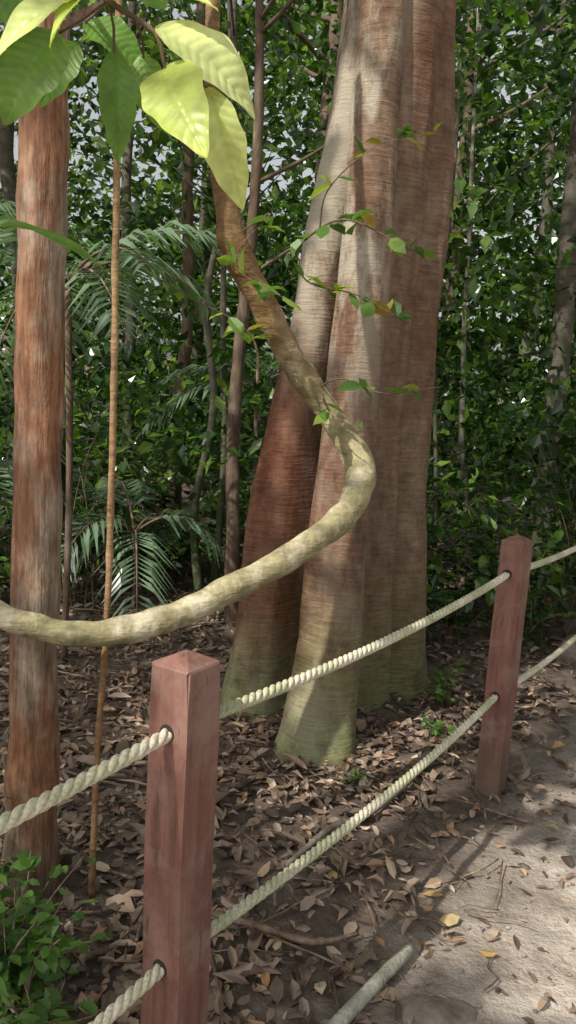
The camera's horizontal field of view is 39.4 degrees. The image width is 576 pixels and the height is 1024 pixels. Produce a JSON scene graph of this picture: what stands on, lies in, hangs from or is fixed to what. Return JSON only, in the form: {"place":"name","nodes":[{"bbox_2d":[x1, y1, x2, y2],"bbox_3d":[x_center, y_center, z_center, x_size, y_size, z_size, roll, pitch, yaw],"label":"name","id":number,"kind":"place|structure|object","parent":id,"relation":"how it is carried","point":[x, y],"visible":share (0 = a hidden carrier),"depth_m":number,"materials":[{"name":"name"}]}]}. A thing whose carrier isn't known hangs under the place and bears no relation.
{"place":"outdoors","nodes":[
{"label":"outdoors","id":0,"kind":"place"},
{"bbox_2d":[0,349,575,1023],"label":"ground","id":1,"kind":"structure","parent":0,"point":[554,931],"depth_m":2.62,"materials":[{"name":"soil"}]},
{"bbox_2d":[0,438,8,487],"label":"understory shrub","id":2,"kind":"object","parent":1,"relation":"on","point":[1,447],"visible":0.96,"depth_m":5.75,"materials":[{"name":"green plant"}]},
{"bbox_2d":[0,491,12,560],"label":"understory shrub","id":3,"kind":"object","parent":1,"relation":"on","point":[10,497],"visible":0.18,"depth_m":6.34,"materials":[{"name":"green plant"}]},
{"bbox_2d":[0,21,16,531],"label":"forest tree","id":4,"kind":"object","parent":1,"relation":"on","point":[8,176],"visible":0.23,"depth_m":7.19,"materials":[{"name":"brown plant"}]},
{"bbox_2d":[0,796,29,913],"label":"shrub","id":5,"kind":"object","parent":1,"relation":"on","point":[4,874],"visible":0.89,"depth_m":2.09,"materials":[{"name":"green plant"}]},
{"bbox_2d":[0,547,63,602],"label":"understory shrub","id":6,"kind":"object","parent":1,"relation":"on","point":[3,576],"visible":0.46,"depth_m":5.06,"materials":[{"name":"green plant"}]},
{"bbox_2d":[0,459,65,566],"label":"understory shrub","id":7,"kind":"object","parent":1,"relation":"on","point":[2,520],"visible":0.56,"depth_m":5.13,"materials":[{"name":"green plant"}]},
{"bbox_2d":[0,440,87,529],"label":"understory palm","id":8,"kind":"object","parent":1,"relation":"on","point":[7,462],"visible":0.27,"depth_m":5.95,"materials":[{"name":"green plant"}]},
{"bbox_2d":[0,962,97,1023],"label":"shrub","id":9,"kind":"object","parent":1,"relation":"on","point":[40,1013],"visible":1,"depth_m":1.70,"materials":[{"name":"green plant"}]},
{"bbox_2d":[0,0,106,909],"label":"slender tree","id":10,"kind":"object","parent":1,"relation":"on","point":[32,768],"visible":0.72,"depth_m":2.12,"materials":[{"name":"brown plant"}]},
{"bbox_2d":[0,0,254,269],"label":"broad leaf branch","id":11,"kind":"object","parent":10,"relation":"attached to","point":[41,66],"visible":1,"depth_m":1.13,"materials":[{"name":"green plant"}]},
{"bbox_2d":[0,0,376,646],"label":"liana","id":12,"kind":"object","parent":10,"relation":"attached to","point":[337,521],"visible":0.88,"depth_m":2.46,"materials":[{"name":"beige plant"}]},
{"bbox_2d":[160,122,441,427],"bbox_3d":[0.049,-0.710,2.464,0.877,0.883,0.380,3,8,0],"label":"climbing vine","id":13,"kind":"object","parent":12,"relation":"attached to","point":[396,245],"visible":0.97,"depth_m":2.43,"materials":[{"name":"green plant"}]},
{"bbox_2d":[0,850,111,1014],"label":"shrub","id":14,"kind":"object","parent":1,"relation":"on","point":[19,945],"visible":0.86,"depth_m":1.89,"materials":[{"name":"green plant"}]},
{"bbox_2d":[61,436,65,524],"bbox_3d":[-1.929,-2.350,6.402,0.350,5.689,1.204,-2,10,-32],"label":"forest tree","id":15,"kind":"object","parent":1,"relation":"on","point":[63,478],"visible":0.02,"depth_m":6.67,"materials":[{"name":"brown plant"}]},
{"bbox_2d":[0,400,130,612],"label":"understory shrub","id":16,"kind":"object","parent":1,"relation":"on","point":[94,462],"visible":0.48,"depth_m":5.16,"materials":[{"name":"green plant"}]},
{"bbox_2d":[61,468,120,591],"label":"understory shrub","id":17,"kind":"object","parent":1,"relation":"on","point":[84,566],"visible":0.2,"depth_m":5.64,"materials":[{"name":"green plant"}]},
{"bbox_2d":[61,0,139,586],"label":"forest tree","id":18,"kind":"object","parent":1,"relation":"on","point":[63,428],"visible":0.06,"depth_m":5.58,"materials":[{"name":"brown plant"}]},
{"bbox_2d":[88,0,122,896],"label":"young sapling","id":19,"kind":"object","parent":1,"relation":"on","point":[114,346],"visible":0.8,"depth_m":2.16,"materials":[{"name":"brown plant"}]},
{"bbox_2d":[0,201,223,661],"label":"understory palm","id":20,"kind":"object","parent":1,"relation":"on","point":[133,261],"visible":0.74,"depth_m":4.03,"materials":[{"name":"green plant"}]},
{"bbox_2d":[63,470,169,584],"bbox_3d":[-1.326,0.115,5.981,0.782,0.859,0.722,-3,10,-35],"label":"understory shrub","id":21,"kind":"object","parent":1,"relation":"on","point":[100,537],"visible":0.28,"depth_m":5.94,"materials":[{"name":"green plant"}]},
{"bbox_2d":[89,431,172,570],"bbox_3d":[-1.241,-0.099,6.417,0.679,1.149,0.794,3,8,0],"label":"understory shrub","id":22,"kind":"object","parent":1,"relation":"on","point":[153,469],"visible":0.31,"depth_m":6.25,"materials":[{"name":"green plant"}]},
{"bbox_2d":[121,0,153,488],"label":"forest tree","id":23,"kind":"object","parent":1,"relation":"on","point":[127,164],"visible":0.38,"depth_m":9.46,"materials":[{"name":"brown plant"}]},
{"bbox_2d":[61,477,225,618],"bbox_3d":[-0.966,0.305,5.321,1.177,0.986,1.197,3,8,0],"label":"understory palm","id":24,"kind":"object","parent":1,"relation":"on","point":[198,526],"visible":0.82,"depth_m":5.08,"materials":[{"name":"green plant"}]},
{"bbox_2d":[104,514,201,594],"bbox_3d":[-0.972,0.294,5.846,0.762,0.573,0.702,3,8,0],"label":"understory shrub","id":25,"kind":"object","parent":1,"relation":"on","point":[170,544],"visible":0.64,"depth_m":5.70,"materials":[{"name":"green plant"}]},
{"bbox_2d":[124,461,213,577],"bbox_3d":[-0.943,0.071,6.246,0.801,0.907,0.818,10,11,38],"label":"understory shrub","id":26,"kind":"object","parent":1,"relation":"on","point":[209,511],"visible":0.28,"depth_m":6.17,"materials":[{"name":"green plant"}]},
{"bbox_2d":[118,511,225,579],"bbox_3d":[-0.835,0.286,6.138,0.709,0.522,0.830,10,11,39],"label":"understory shrub","id":27,"kind":"object","parent":1,"relation":"on","point":[178,559],"visible":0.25,"depth_m":6.15,"materials":[{"name":"green plant"}]},
{"bbox_2d":[167,1,204,520],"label":"forest tree","id":28,"kind":"object","parent":1,"relation":"on","point":[184,355],"visible":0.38,"depth_m":7.88,"materials":[{"name":"brown plant"}]},
{"bbox_2d":[174,0,230,582],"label":"forest tree","id":29,"kind":"object","parent":1,"relation":"on","point":[215,572],"visible":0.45,"depth_m":5.83,"materials":[{"name":"brown plant"}]},
{"bbox_2d":[137,4,275,466],"bbox_3d":[-1.366,-5.416,12.537,3.115,9.477,2.672,7,10,27],"label":"forest tree","id":30,"kind":"object","parent":1,"relation":"on","point":[203,271],"visible":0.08,"depth_m":12.13,"materials":[{"name":"brown plant"}]},
{"bbox_2d":[179,0,236,591],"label":"forest tree","id":31,"kind":"object","parent":1,"relation":"on","point":[194,546],"visible":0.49,"depth_m":5.33,"materials":[{"name":"brown plant"}]},
{"bbox_2d":[137,355,280,483],"bbox_3d":[-0.342,-0.338,6.453,1.744,1.779,1.721,-2,10,-31],"label":"understory palm","id":32,"kind":"object","parent":1,"relation":"on","point":[249,383],"visible":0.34,"depth_m":6.31,"materials":[{"name":"green plant"}]},
{"bbox_2d":[204,466,244,567],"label":"understory shrub","id":33,"kind":"object","parent":1,"relation":"on","point":[242,536],"visible":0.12,"depth_m":6.48,"materials":[{"name":"green plant"}]},
{"bbox_2d":[202,470,252,559],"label":"understory shrub","id":34,"kind":"object","parent":1,"relation":"on","point":[215,503],"visible":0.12,"depth_m":5.97,"materials":[{"name":"green plant"}]},
{"bbox_2d":[239,503,247,528],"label":"understory shrub","id":35,"kind":"object","parent":1,"relation":"on","point":[243,522],"visible":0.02,"depth_m":5.05,"materials":[{"name":"green plant"}]},
{"bbox_2d":[237,48,279,489],"bbox_3d":[-0.434,-2.707,9.566,0.574,5.300,0.812,3,8,0],"label":"forest tree","id":36,"kind":"object","parent":1,"relation":"on","point":[244,222],"visible":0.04,"depth_m":9.71,"materials":[{"name":"brown plant"}]},
{"bbox_2d":[223,0,323,625],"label":"forest tree","id":37,"kind":"object","parent":1,"relation":"on","point":[232,491],"visible":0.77,"depth_m":4.93,"materials":[{"name":"brown plant"}]},
{"bbox_2d":[211,910,358,945],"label":"fallen branch","id":38,"kind":"object","parent":1,"relation":"on","point":[263,927],"visible":0.87,"depth_m":2.14,"materials":[{"name":"brown wood"}]},
{"bbox_2d":[0,0,575,643],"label":"undergrowth foliage","id":39,"kind":"object","parent":1,"relation":"on","point":[500,434],"visible":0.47,"depth_m":7.08,"materials":[{"name":"green plant"}]},
{"bbox_2d":[0,506,575,1023],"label":"leaf litter","id":40,"kind":"object","parent":1,"relation":"on","point":[122,900],"visible":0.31,"depth_m":2.81,"materials":[{"name":"brown plant"}]},
{"bbox_2d":[0,534,575,1023],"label":"rope fence","id":41,"kind":"object","parent":1,"relation":"on","point":[178,748],"visible":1,"depth_m":1.50,"materials":[{"name":"brown wood"}]},
{"bbox_2d":[0,0,575,475],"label":"distant forest","id":42,"kind":"object","parent":1,"relation":"on","point":[156,136],"visible":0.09,"depth_m":15.12,"materials":[{"name":"green plant"}]},
{"bbox_2d":[0,543,575,1023],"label":"fallen twigs","id":43,"kind":"object","parent":1,"relation":"on","point":[222,1015],"depth_m":2.60,"materials":[{"name":"brown wood"}]},
{"bbox_2d":[272,0,342,181],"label":"forest tree","id":44,"kind":"object","parent":1,"relation":"on","point":[324,104],"visible":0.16,"depth_m":10.19,"materials":[{"name":"brown plant"}]},
{"bbox_2d":[72,0,575,152],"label":"forest canopy","id":45,"kind":"object","parent":1,"relation":"on","point":[469,34],"visible":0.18,"depth_m":8.41,"materials":[{"name":"green plant"}]},
{"bbox_2d":[220,0,456,764],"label":"fluted rainforest tree","id":46,"kind":"object","parent":1,"relation":"on","point":[361,582],"visible":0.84,"depth_m":3.48,"materials":[{"name":"brown plant"}]},
{"bbox_2d":[339,767,367,789],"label":"seedling plant","id":47,"kind":"object","parent":1,"relation":"on","point":[354,779],"visible":0.95,"depth_m":3.04,"materials":[{"name":"green plant"}]},
{"bbox_2d":[326,942,414,1023],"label":"fallen pole","id":48,"kind":"object","parent":1,"relation":"on","point":[356,1003],"visible":1,"depth_m":1.97,"materials":[{"name":"grey wood"}]},
{"bbox_2d":[260,741,564,986],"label":"fallen yellow leaves","id":49,"kind":"object","parent":1,"relation":"on","point":[449,919],"visible":0.9,"depth_m":2.29,"materials":[{"name":"yellow plant"}]},
{"bbox_2d":[399,994,476,1023],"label":"stone","id":50,"kind":"object","parent":1,"relation":"on","point":[426,1009],"visible":0.94,"depth_m":1.94,"materials":[{"name":"grey stone"}]},
{"bbox_2d":[421,714,455,738],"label":"seedling plant","id":51,"kind":"object","parent":1,"relation":"on","point":[438,724],"visible":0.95,"depth_m":3.52,"materials":[{"name":"green plant"}]},
{"bbox_2d":[417,660,467,707],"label":"seedling plant","id":52,"kind":"object","parent":1,"relation":"on","point":[440,693],"visible":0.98,"depth_m":3.89,"materials":[{"name":"green plant"}]},
{"bbox_2d":[426,462,486,572],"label":"understory shrub","id":53,"kind":"object","parent":1,"relation":"on","point":[440,534],"visible":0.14,"depth_m":5.31,"materials":[{"name":"green plant"}]},
{"bbox_2d":[426,559,495,645],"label":"understory shrub","id":54,"kind":"object","parent":1,"relation":"on","point":[441,597],"visible":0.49,"depth_m":4.81,"materials":[{"name":"green plant"}]},
{"bbox_2d":[432,0,492,560],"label":"forest tree","id":55,"kind":"object","parent":1,"relation":"on","point":[435,451],"visible":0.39,"depth_m":6.49,"materials":[{"name":"brown plant"}]},
{"bbox_2d":[426,506,499,624],"bbox_3d":[0.941,0.320,5.405,1.186,0.838,0.606,7,9,23],"label":"understory shrub","id":56,"kind":"object","parent":1,"relation":"on","point":[462,523],"visible":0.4,"depth_m":5.23,"materials":[{"name":"green plant"}]},
{"bbox_2d":[457,0,498,559],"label":"forest tree","id":57,"kind":"object","parent":1,"relation":"on","point":[462,403],"visible":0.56,"depth_m":6.97,"materials":[{"name":"brown plant"}]},
{"bbox_2d":[430,0,561,466],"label":"forest tree","id":58,"kind":"object","parent":1,"relation":"on","point":[459,170],"visible":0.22,"depth_m":12.25,"materials":[{"name":"brown plant"}]},
{"bbox_2d":[443,536,575,652],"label":"understory shrub","id":59,"kind":"object","parent":1,"relation":"on","point":[537,604],"visible":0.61,"depth_m":4.80,"materials":[{"name":"green plant"}]},
{"bbox_2d":[453,510,569,620],"bbox_3d":[1.461,0.349,5.626,0.796,0.770,0.994,11,12,43],"label":"understory shrub","id":60,"kind":"object","parent":1,"relation":"on","point":[491,538],"visible":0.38,"depth_m":5.46,"materials":[{"name":"green plant"}]},
{"bbox_2d":[461,13,568,80],"bbox_3d":[1.298,-3.976,7.920,2.879,8.530,2.722,9,10,35],"label":"forest tree","id":61,"kind":"object","parent":1,"relation":"on","point":[485,66],"visible":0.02,"depth_m":8.22,"materials":[{"name":"brown plant"}]},
{"bbox_2d":[486,0,574,476],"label":"forest tree","id":62,"kind":"object","parent":1,"relation":"on","point":[546,206],"visible":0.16,"depth_m":12.26,"materials":[{"name":"brown plant"}]},
{"bbox_2d":[517,434,575,616],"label":"understory shrub","id":63,"kind":"object","parent":1,"relation":"on","point":[571,531],"visible":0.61,"depth_m":5.65,"materials":[{"name":"green plant"}]},
{"bbox_2d":[529,63,575,596],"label":"forest tree","id":64,"kind":"object","parent":1,"relation":"on","point":[561,335],"visible":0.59,"depth_m":5.96,"materials":[{"name":"brown plant"}]},
{"bbox_2d":[531,465,575,636],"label":"understory shrub","id":65,"kind":"object","parent":1,"relation":"on","point":[557,536],"visible":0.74,"depth_m":4.99,"materials":[{"name":"green plant"}]},
{"bbox_2d":[554,635,575,668],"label":"stone","id":66,"kind":"object","parent":1,"relation":"on","point":[567,656],"visible":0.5,"depth_m":4.59,"materials":[{"name":"grey stone"}]},
{"bbox_2d":[561,365,575,546],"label":"forest tree","id":67,"kind":"object","parent":1,"relation":"on","point":[571,522],"visible":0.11,"depth_m":7.44,"materials":[{"name":"brown plant"}]},
{"bbox_2d":[564,618,575,635],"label":"stone","id":68,"kind":"object","parent":1,"relation":"on","point":[571,629],"visible":0.45,"depth_m":5.06,"materials":[{"name":"grey stone"}]},
{"bbox_2d":[0,0,575,375],"label":"sky","id":69,"kind":"structure","parent":0,"point":[276,162],"materials":[{"name":"white"}]},
{"bbox_2d":[367,759,575,1011],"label":"gravel","id":70,"kind":"structure","parent":0,"point":[477,1005],"depth_m":2.34,"materials":[{"name":"grey gravel"}]}
]}

